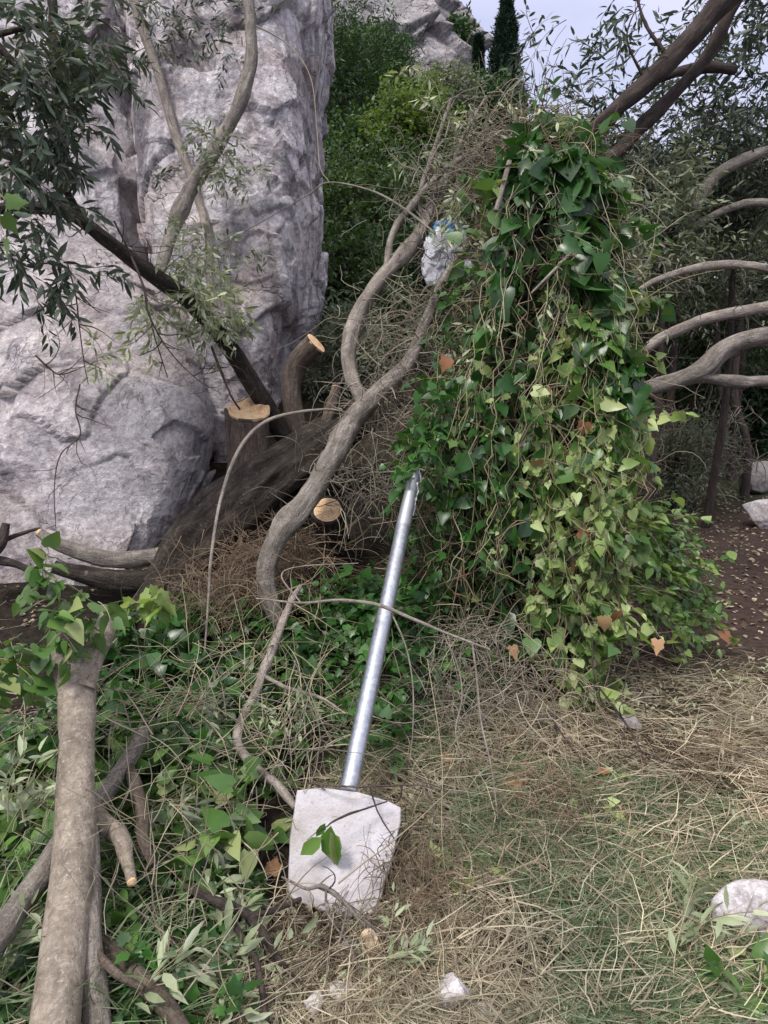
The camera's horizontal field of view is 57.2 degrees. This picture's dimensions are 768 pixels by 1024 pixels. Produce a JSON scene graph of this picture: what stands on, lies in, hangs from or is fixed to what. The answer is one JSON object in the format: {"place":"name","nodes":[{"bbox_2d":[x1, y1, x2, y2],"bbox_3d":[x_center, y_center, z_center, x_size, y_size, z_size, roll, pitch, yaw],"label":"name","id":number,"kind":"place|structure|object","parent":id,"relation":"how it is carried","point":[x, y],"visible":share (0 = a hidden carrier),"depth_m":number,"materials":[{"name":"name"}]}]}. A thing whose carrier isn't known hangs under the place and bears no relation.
{"place":"outdoors","nodes":[
{"label":"outdoors","id":0,"kind":"place"},
{"bbox_2d":[0,192,28,255],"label":"vine sprig","id":1,"kind":"object","parent":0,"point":[8,220],"visible":1,"depth_m":2.01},
{"bbox_2d":[0,25,767,1023],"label":"ground","id":2,"kind":"structure","parent":0,"point":[32,631],"depth_m":3.40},
{"bbox_2d":[29,604,115,1023],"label":"tree limb","id":3,"kind":"object","parent":2,"relation":"on","point":[63,946],"visible":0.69,"depth_m":1.76,"materials":[{"name":"brown plant"}]},
{"bbox_2d":[3,889,47,961],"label":"olive sprig","id":4,"kind":"object","parent":3,"relation":"attached to","point":[35,931],"visible":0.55,"depth_m":1.71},
{"bbox_2d":[0,734,58,831],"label":"olive sprig","id":5,"kind":"object","parent":3,"relation":"hanging from","point":[21,796],"visible":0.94,"depth_m":1.87,"materials":[{"name":"plant"}]},
{"bbox_2d":[0,632,69,708],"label":"vine sprig","id":6,"kind":"object","parent":3,"relation":"attached to","point":[28,685],"visible":0.9,"depth_m":2.09,"materials":[{"name":"plant"}]},
{"bbox_2d":[11,531,129,687],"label":"vine sprig","id":7,"kind":"object","parent":3,"relation":"attached to","point":[64,617],"visible":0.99,"depth_m":2.08,"materials":[{"name":"plant"}]},
{"bbox_2d":[0,0,152,264],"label":"rock face","id":8,"kind":"object","parent":2,"relation":"on","point":[114,192],"visible":0.12,"depth_m":4.81},
{"bbox_2d":[81,821,111,1023],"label":"cut branch","id":9,"kind":"object","parent":2,"relation":"on","point":[96,1013],"visible":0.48,"depth_m":1.60,"materials":[{"name":"grey plant"}]},
{"bbox_2d":[51,561,147,592],"bbox_3d":[-1.353,0.308,3.395,0.459,0.169,0.114,-3,12,-14],"label":"log","id":10,"kind":"object","parent":2,"relation":"on","point":[109,579],"visible":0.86,"depth_m":3.36,"materials":[{"name":"wood"}]},
{"bbox_2d":[35,529,158,568],"bbox_3d":[-1.392,0.178,3.437,0.580,0.207,0.095,-2,12,-9],"label":"log","id":11,"kind":"object","parent":10,"relation":"on","point":[108,558],"visible":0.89,"depth_m":3.42,"materials":[{"name":"wood"}]},
{"bbox_2d":[0,191,215,585],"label":"boulder","id":12,"kind":"object","parent":2,"relation":"on","point":[146,456],"visible":0.41,"depth_m":3.75,"materials":[{"name":"stone"}]},
{"bbox_2d":[0,681,216,1002],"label":"ivy patch","id":13,"kind":"object","parent":2,"relation":"on","point":[10,840],"visible":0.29,"depth_m":2.21,"materials":[{"name":"plant"}]},
{"bbox_2d":[0,725,150,953],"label":"cut branch","id":14,"kind":"object","parent":13,"relation":"on","point":[32,882],"visible":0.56,"depth_m":1.80,"materials":[{"name":"grey plant"}]},
{"bbox_2d":[95,797,136,886],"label":"cut branch","id":15,"kind":"object","parent":14,"relation":"on","point":[117,836],"visible":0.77,"depth_m":1.88,"materials":[{"name":"brown plant"}]},
{"bbox_2d":[125,763,157,867],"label":"cut branch","id":16,"kind":"object","parent":14,"relation":"on","point":[142,825],"visible":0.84,"depth_m":1.99,"materials":[{"name":"brown plant"}]},
{"bbox_2d":[0,833,285,1023],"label":"ivy patch","id":17,"kind":"object","parent":2,"relation":"on","point":[234,985],"visible":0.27,"depth_m":1.69,"materials":[{"name":"plant"}]},
{"bbox_2d":[0,694,286,1023],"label":"green grass","id":18,"kind":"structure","parent":2,"relation":"on","point":[116,1002],"depth_m":1.74,"materials":[{"name":"plant"}]},
{"bbox_2d":[97,928,190,1023],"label":"cut branch","id":19,"kind":"object","parent":2,"relation":"on","point":[176,1015],"visible":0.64,"depth_m":1.59,"materials":[{"name":"brown plant"}]},
{"bbox_2d":[0,584,311,802],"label":"ivy patch","id":20,"kind":"object","parent":2,"relation":"on","point":[176,631],"visible":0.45,"depth_m":2.81,"materials":[{"name":"plant"}]},
{"bbox_2d":[120,584,176,633],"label":"vine sprig","id":21,"kind":"object","parent":20,"relation":"on","point":[160,598],"visible":0.96,"depth_m":2.92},
{"bbox_2d":[183,667,262,762],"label":"olive sprig","id":22,"kind":"object","parent":20,"relation":"on","point":[215,713],"visible":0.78,"depth_m":2.39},
{"bbox_2d":[203,408,349,665],"bbox_3d":[-0.538,0.047,3.240,0.275,1.007,0.967,10,16,39],"label":"arched stem","id":23,"kind":"object","parent":20,"relation":"on","point":[250,434],"visible":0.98,"depth_m":3.13,"materials":[{"name":"grey plant"}]},
{"bbox_2d":[0,593,348,1023],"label":"dry grass","id":24,"kind":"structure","parent":2,"relation":"on","point":[219,980],"depth_m":1.92,"materials":[{"name":"plant"}]},
{"bbox_2d":[121,894,271,1023],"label":"olive sprig","id":25,"kind":"object","parent":2,"relation":"on","point":[169,981],"visible":0.8,"depth_m":1.65,"materials":[{"name":"plant"}]},
{"bbox_2d":[125,670,316,916],"bbox_3d":[-0.546,0.887,2.340,0.616,0.364,1.045,0,12,0],"label":"ivy patch","id":26,"kind":"object","parent":2,"relation":"on","point":[280,826],"visible":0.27,"depth_m":2.31,"materials":[{"name":"plant"}]},
{"bbox_2d":[151,783,244,869],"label":"olive sprig","id":27,"kind":"object","parent":26,"relation":"on","point":[188,815],"visible":0.81,"depth_m":1.98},
{"bbox_2d":[161,753,277,907],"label":"vine sprig","id":28,"kind":"object","parent":26,"relation":"on","point":[252,834],"visible":0.85,"depth_m":1.96,"materials":[{"name":"plant"}]},
{"bbox_2d":[242,685,324,747],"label":"olive sprig","id":29,"kind":"object","parent":26,"relation":"on","point":[298,696],"visible":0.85,"depth_m":2.45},
{"bbox_2d":[114,0,335,462],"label":"rock slab","id":30,"kind":"object","parent":2,"relation":"on","point":[277,122],"visible":0.54,"depth_m":4.39,"materials":[{"name":"stone"}]},
{"bbox_2d":[188,861,261,931],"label":"olive sprig","id":31,"kind":"object","parent":2,"relation":"on","point":[237,878],"visible":0.45,"depth_m":1.87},
{"bbox_2d":[0,607,455,1023],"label":"dry twigs","id":32,"kind":"object","parent":2,"relation":"on","point":[151,883],"depth_m":2.05,"materials":[{"name":"wood"}]},
{"bbox_2d":[0,544,464,1001],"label":"dry twigs","id":33,"kind":"object","parent":2,"relation":"on","point":[239,703],"depth_m":2.44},
{"bbox_2d":[226,398,269,472],"bbox_3d":[-0.776,-0.304,3.959,0.320,0.660,0.305,0,12,0],"label":"tree stump","id":34,"kind":"object","parent":2,"relation":"on","point":[247,418],"visible":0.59,"depth_m":3.87,"materials":[{"name":"wood"}]},
{"bbox_2d":[194,888,319,1023],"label":"olive sprig","id":35,"kind":"object","parent":2,"relation":"on","point":[253,1016],"visible":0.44,"depth_m":1.70,"materials":[{"name":"plant"}]},
{"bbox_2d":[183,877,333,1023],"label":"brown stick","id":36,"kind":"object","parent":2,"relation":"on","point":[249,916],"visible":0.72,"depth_m":1.77,"materials":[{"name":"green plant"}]},
{"bbox_2d":[130,371,420,622],"bbox_3d":[-0.544,-0.120,3.908,1.915,1.324,0.384,-11,16,-42],"label":"fallen tree","id":37,"kind":"object","parent":2,"relation":"on","point":[274,465],"visible":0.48,"depth_m":3.60,"materials":[{"name":"wood"}]},
{"bbox_2d":[0,0,291,441],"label":"dark branch","id":38,"kind":"object","parent":37,"relation":"attached to","point":[201,313],"visible":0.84,"depth_m":3.54,"materials":[{"name":"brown plant"}]},
{"bbox_2d":[0,0,163,356],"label":"olive branch","id":39,"kind":"object","parent":38,"relation":"hanging from","point":[67,56],"visible":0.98,"depth_m":2.74,"materials":[{"name":"green plant"}]},
{"bbox_2d":[97,0,282,306],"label":"upright branch","id":40,"kind":"object","parent":38,"relation":"attached to","point":[148,45],"visible":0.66,"depth_m":4.28,"materials":[{"name":"brown plant"}]},
{"bbox_2d":[150,0,281,290],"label":"upright branch","id":41,"kind":"object","parent":38,"relation":"attached to","point":[203,168],"visible":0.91,"depth_m":3.96,"materials":[{"name":"grey plant"}]},
{"bbox_2d":[281,334,324,431],"bbox_3d":[-0.481,-0.709,4.186,0.265,0.681,0.225,0,12,0],"label":"sawn limb","id":42,"kind":"object","parent":37,"relation":"on","point":[307,351],"visible":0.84,"depth_m":4.15,"materials":[{"name":"brown plant"}]},
{"bbox_2d":[219,584,345,809],"bbox_3d":[-0.385,0.657,2.486,0.403,0.534,0.891,-4,13,-18],"label":"lichen stick","id":43,"kind":"object","parent":2,"relation":"on","point":[266,775],"visible":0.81,"depth_m":2.50,"materials":[{"name":"wood"}]},
{"bbox_2d":[121,209,487,654],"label":"dry twigs","id":44,"kind":"object","parent":2,"relation":"on","point":[385,485],"depth_m":3.40,"materials":[{"name":"plant"}]},
{"bbox_2d":[169,555,441,776],"bbox_3d":[-0.266,0.550,2.971,1.018,0.586,1.269,1,12,6],"label":"ivy patch","id":45,"kind":"object","parent":2,"relation":"on","point":[310,649],"visible":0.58,"depth_m":2.90,"materials":[{"name":"plant"}]},
{"bbox_2d":[311,496,350,560],"bbox_3d":[-0.274,0.103,3.596,0.203,0.413,0.407,0,12,0],"label":"tree stump","id":46,"kind":"object","parent":2,"relation":"on","point":[327,518],"visible":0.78,"depth_m":3.45,"materials":[{"name":"wood"}]},
{"bbox_2d":[323,99,388,195],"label":"bush","id":47,"kind":"object","parent":2,"relation":"on","point":[354,125],"visible":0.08,"depth_m":12.10,"materials":[{"name":"green plant"}]},
{"bbox_2d":[301,270,412,406],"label":"bush","id":48,"kind":"object","parent":2,"relation":"on","point":[330,352],"visible":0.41,"depth_m":5.25,"materials":[{"name":"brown plant"}]},
{"bbox_2d":[288,456,431,916],"bbox_3d":[-0.039,0.414,2.500,0.319,1.197,1.418,2,12,8],"label":"metal post","id":49,"kind":"object","parent":2,"relation":"on","point":[315,809],"visible":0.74,"depth_m":2.06,"materials":[{"name":"silver metal"}]},
{"bbox_2d":[300,801,386,865],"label":"vine sprig","id":50,"kind":"object","parent":49,"relation":"attached to","point":[328,841],"visible":1,"depth_m":1.94,"materials":[{"name":"green plant"}]},
{"bbox_2d":[277,770,473,861],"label":"bare twig","id":51,"kind":"object","parent":49,"relation":"on","point":[373,786],"visible":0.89,"depth_m":2.07,"materials":[{"name":"wood"}]},
{"bbox_2d":[324,0,418,154],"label":"bush","id":52,"kind":"object","parent":2,"relation":"on","point":[347,85],"visible":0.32,"depth_m":13.43,"materials":[{"name":"green conifer needles"},{"name":"bark"}]},
{"bbox_2d":[319,200,428,325],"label":"bush","id":53,"kind":"object","parent":2,"relation":"on","point":[343,256],"visible":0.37,"depth_m":7.63,"materials":[{"name":"green plant"}]},
{"bbox_2d":[322,106,437,270],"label":"bush","id":54,"kind":"object","parent":2,"relation":"on","point":[335,195],"visible":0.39,"depth_m":9.58,"materials":[{"name":"green plant"}]},
{"bbox_2d":[0,559,767,1023],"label":"leaf litter","id":55,"kind":"object","parent":2,"relation":"on","point":[308,907],"visible":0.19,"depth_m":2.17,"materials":[{"name":"plant"}]},
{"bbox_2d":[374,882,439,977],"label":"olive sprig","id":56,"kind":"object","parent":55,"relation":"on","point":[421,948],"visible":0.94,"depth_m":1.73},
{"bbox_2d":[316,271,460,407],"bbox_3d":[-0.045,-1.422,6.553,1.679,1.598,1.646,9,15,36],"label":"bush","id":57,"kind":"object","parent":2,"relation":"on","point":[388,310],"visible":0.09,"depth_m":6.27,"materials":[{"name":"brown plant"}]},
{"bbox_2d":[333,0,445,139],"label":"bush","id":58,"kind":"object","parent":2,"relation":"on","point":[405,58],"visible":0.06,"depth_m":15.41,"materials":[{"name":"green plant"}]},
{"bbox_2d":[347,60,472,201],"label":"bush","id":59,"kind":"object","parent":2,"relation":"on","point":[409,121],"visible":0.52,"depth_m":11.57,"materials":[{"name":"green plant"}]},
{"bbox_2d":[347,191,473,344],"bbox_3d":[0.252,-2.886,8.868,1.872,2.242,1.871,10,16,40],"label":"bush","id":60,"kind":"object","parent":2,"relation":"on","point":[415,274],"visible":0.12,"depth_m":8.63,"materials":[{"name":"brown plant"}]},
{"bbox_2d":[333,555,519,721],"bbox_3d":[0.224,0.499,3.179,0.912,0.580,0.898,0,12,0],"label":"ivy patch","id":61,"kind":"object","parent":2,"relation":"on","point":[413,599],"visible":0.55,"depth_m":3.03,"materials":[{"name":"plant"}]},
{"bbox_2d":[361,116,497,282],"bbox_3d":[0.864,-4.607,10.928,2.735,2.592,2.443,0,12,0],"label":"bush","id":62,"kind":"object","parent":2,"relation":"on","point":[405,156],"visible":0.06,"depth_m":10.51,"materials":[{"name":"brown plant"}]},
{"bbox_2d":[404,52,492,153],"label":"bush","id":63,"kind":"object","parent":2,"relation":"on","point":[452,79],"visible":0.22,"depth_m":17.49,"materials":[{"name":"green plant"}]},
{"bbox_2d":[414,841,485,910],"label":"seedling","id":64,"kind":"object","parent":2,"relation":"on","point":[468,878],"visible":0.27,"depth_m":2.06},
{"bbox_2d":[281,841,620,1022],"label":"thorny twig","id":65,"kind":"object","parent":2,"relation":"on","point":[326,889],"visible":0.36,"depth_m":1.82,"materials":[{"name":"wood"}]},
{"bbox_2d":[191,699,767,1023],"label":"dry twigs","id":66,"kind":"object","parent":2,"relation":"on","point":[427,921],"visible":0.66,"depth_m":2.01,"materials":[{"name":"plant"}]},
{"bbox_2d":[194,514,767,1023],"bbox_3d":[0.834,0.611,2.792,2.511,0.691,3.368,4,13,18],"label":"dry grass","id":67,"kind":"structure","parent":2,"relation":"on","point":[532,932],"depth_m":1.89,"materials":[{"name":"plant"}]},
{"bbox_2d":[212,701,767,1023],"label":"dry needles","id":68,"kind":"object","parent":2,"relation":"on","point":[420,869],"visible":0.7,"depth_m":1.97,"materials":[{"name":"dry tan plant needles"}]},
{"bbox_2d":[321,585,665,791],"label":"dry twigs","id":69,"kind":"object","parent":2,"relation":"on","point":[504,677],"visible":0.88,"depth_m":2.79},
{"bbox_2d":[455,60,533,267],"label":"bush","id":70,"kind":"object","parent":2,"relation":"on","point":[490,87],"visible":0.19,"depth_m":19.29,"materials":[{"name":"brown plant"}]},
{"bbox_2d":[481,0,529,111],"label":"cypress tree","id":71,"kind":"object","parent":2,"relation":"on","point":[504,41],"visible":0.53,"depth_m":28.83,"materials":[{"name":"green plant"}]},
{"bbox_2d":[243,663,767,1023],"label":"leaf litter","id":72,"kind":"object","parent":2,"relation":"on","point":[343,972],"visible":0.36,"depth_m":2.86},
{"bbox_2d":[280,596,767,1023],"bbox_3d":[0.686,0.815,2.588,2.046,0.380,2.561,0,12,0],"label":"green grass","id":73,"kind":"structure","parent":2,"relation":"on","point":[694,998],"depth_m":2.02,"materials":[{"name":"plant"}]},
{"bbox_2d":[256,563,497,818],"bbox_3d":[0.020,0.573,2.539,1.049,0.618,0.351,10,16,39],"label":"bare twig","id":74,"kind":"object","parent":73,"relation":"on","point":[393,610],"visible":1,"depth_m":2.40,"materials":[{"name":"wood"}]},
{"bbox_2d":[344,39,724,746],"bbox_3d":[0.656,-0.510,3.378,1.694,3.525,1.941,0,12,0],"label":"vine heap","id":75,"kind":"object","parent":2,"relation":"on","point":[534,403],"visible":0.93,"depth_m":3.02,"materials":[{"name":"green ivy leaves"},{"name":"brown twigs"}]},
{"bbox_2d":[256,201,495,626],"bbox_3d":[0.027,-0.675,3.501,1.705,2.138,0.409,-10,15,-39],"label":"bent limb","id":76,"kind":"object","parent":75,"relation":"on","point":[290,519],"visible":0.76,"depth_m":3.29,"materials":[{"name":"grey plant"}]},
{"bbox_2d":[328,95,504,400],"bbox_3d":[0.255,-1.429,3.801,1.246,1.716,0.338,-10,16,-40],"label":"forked limb","id":77,"kind":"object","parent":76,"relation":"attached to","point":[393,264],"visible":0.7,"depth_m":3.69,"materials":[{"name":"brown plant"}]},
{"bbox_2d":[390,378,487,531],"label":"vine sprig","id":78,"kind":"object","parent":75,"relation":"on","point":[420,447],"visible":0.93,"depth_m":2.97,"materials":[{"name":"plant"}]},
{"bbox_2d":[421,218,474,285],"bbox_3d":[0.338,-1.361,3.699,0.292,0.354,0.156,0,12,0],"label":"plastic bag","id":79,"kind":"object","parent":75,"relation":"on","point":[429,273],"visible":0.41,"depth_m":3.65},
{"bbox_2d":[384,63,525,237],"bbox_3d":[0.299,-1.969,3.835,0.772,1.033,0.779,7,14,31],"label":"vine sprig","id":80,"kind":"object","parent":75,"relation":"on","point":[426,154],"visible":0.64,"depth_m":3.84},
{"bbox_2d":[430,199,512,285],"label":"vine sprig","id":81,"kind":"object","parent":75,"relation":"on","point":[450,216],"visible":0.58,"depth_m":3.45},
{"bbox_2d":[443,178,515,280],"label":"vine sprig","id":82,"kind":"object","parent":75,"relation":"on","point":[484,188],"visible":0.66,"depth_m":3.19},
{"bbox_2d":[353,20,699,368],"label":"dry twigs","id":83,"kind":"object","parent":75,"relation":"on","point":[477,153],"visible":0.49,"depth_m":3.58,"materials":[{"name":"plant"}]},
{"bbox_2d":[577,337,653,445],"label":"vine sprig","id":84,"kind":"object","parent":75,"relation":"on","point":[634,396],"visible":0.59,"depth_m":2.93,"materials":[{"name":"plant"}]},
{"bbox_2d":[417,62,767,449],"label":"background twigs","id":85,"kind":"object","parent":2,"relation":"on","point":[738,294],"visible":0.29,"depth_m":5.96,"materials":[{"name":"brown plant"}]},
{"bbox_2d":[492,0,767,547],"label":"olive tree","id":86,"kind":"object","parent":2,"relation":"on","point":[680,48],"visible":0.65,"depth_m":5.13,"materials":[{"name":"green plant"}]},
{"bbox_2d":[591,557,717,783],"bbox_3d":[0.930,0.600,2.685,0.278,0.671,0.750,-3,12,-12],"label":"bare twig","id":87,"kind":"object","parent":2,"relation":"on","point":[615,708],"visible":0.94,"depth_m":2.73,"materials":[{"name":"wood"}]},
{"bbox_2d":[598,356,767,515],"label":"brush","id":88,"kind":"object","parent":2,"relation":"on","point":[703,445],"visible":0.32,"depth_m":7.30,"materials":[{"name":"plant"}]},
{"bbox_2d":[627,493,739,666],"bbox_3d":[1.426,0.361,3.522,0.764,0.945,0.587,-8,14,-32],"label":"leafy branch","id":89,"kind":"object","parent":2,"relation":"on","point":[675,569],"visible":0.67,"depth_m":3.50,"materials":[{"name":"plant"}]},
{"bbox_2d":[632,403,750,513],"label":"bush","id":90,"kind":"object","parent":2,"relation":"on","point":[685,458],"visible":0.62,"depth_m":7.16,"materials":[{"name":"green plant"}]},
{"bbox_2d":[618,449,767,687],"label":"leaf litter","id":91,"kind":"object","parent":2,"relation":"on","point":[744,624],"visible":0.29,"depth_m":4.96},
{"bbox_2d":[621,133,767,486],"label":"olive bush","id":92,"kind":"object","parent":2,"relation":"on","point":[671,396],"visible":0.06,"depth_m":7.93,"materials":[{"name":"green plant"}]},
{"bbox_2d":[622,98,767,544],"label":"olive bush","id":93,"kind":"object","parent":2,"relation":"on","point":[667,250],"visible":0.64,"depth_m":4.80,"materials":[{"name":"green plant"}]},
{"bbox_2d":[629,241,767,455],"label":"bush","id":94,"kind":"object","parent":2,"relation":"on","point":[697,343],"visible":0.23,"depth_m":9.74,"materials":[{"name":"green plant"}]},
{"bbox_2d":[637,246,767,295],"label":"bare limb","id":95,"kind":"object","parent":2,"relation":"on","point":[722,265],"visible":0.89,"depth_m":4.58,"materials":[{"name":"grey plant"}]},
{"bbox_2d":[642,301,767,354],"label":"bare limb","id":96,"kind":"object","parent":2,"relation":"on","point":[727,314],"visible":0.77,"depth_m":4.37,"materials":[{"name":"grey plant"}]},
{"bbox_2d":[643,140,767,527],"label":"olive bush","id":97,"kind":"object","parent":2,"relation":"on","point":[713,477],"visible":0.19,"depth_m":6.16,"materials":[{"name":"green plant"}]},
{"bbox_2d":[645,300,767,397],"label":"bare limb","id":98,"kind":"object","parent":2,"relation":"on","point":[706,366],"visible":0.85,"depth_m":4.17,"materials":[{"name":"grey plant"}]},
{"bbox_2d":[653,877,767,955],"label":"olive sprig","id":99,"kind":"object","parent":2,"relation":"on","point":[731,919],"visible":0.58,"depth_m":1.77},
{"bbox_2d":[654,146,767,248],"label":"bare limb","id":100,"kind":"object","parent":2,"relation":"on","point":[739,161],"visible":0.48,"depth_m":4.97,"materials":[{"name":"grey plant"}]},
{"bbox_2d":[658,859,767,1023],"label":"olive sprig","id":101,"kind":"object","parent":2,"relation":"on","point":[692,931],"visible":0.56,"depth_m":1.74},
{"bbox_2d":[662,80,767,480],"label":"olive bush","id":102,"kind":"object","parent":2,"relation":"on","point":[732,432],"visible":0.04,"depth_m":8.80,"materials":[{"name":"green plant"}]},
{"bbox_2d":[671,896,767,1018],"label":"seedling","id":103,"kind":"object","parent":2,"relation":"on","point":[712,959],"visible":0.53,"depth_m":1.68,"materials":[{"name":"plant"}]},
{"bbox_2d":[703,347,767,454],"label":"bush","id":104,"kind":"object","parent":2,"relation":"on","point":[758,428],"visible":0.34,"depth_m":10.54,"materials":[{"name":"green plant"}]},
{"bbox_2d":[709,879,767,935],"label":"stone","id":105,"kind":"object","parent":2,"relation":"on","point":[740,891],"visible":0.53,"depth_m":1.84,"materials":[{"name":"stone"}]},
{"bbox_2d":[731,317,757,495],"bbox_3d":[4.042,-1.247,7.973,0.303,2.116,0.507,-5,13,-21],"label":"bare tree","id":106,"kind":"object","parent":2,"relation":"on","point":[745,484],"visible":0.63,"depth_m":7.96,"materials":[{"name":"brown plant"}]},
{"bbox_2d":[331,0,492,188],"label":"cliff","id":107,"kind":"structure","parent":0,"point":[429,17],"depth_m":35.89,"materials":[{"name":"stone"}]},
{"bbox_2d":[459,0,767,277],"label":"sky","id":108,"kind":"structure","parent":0,"point":[581,15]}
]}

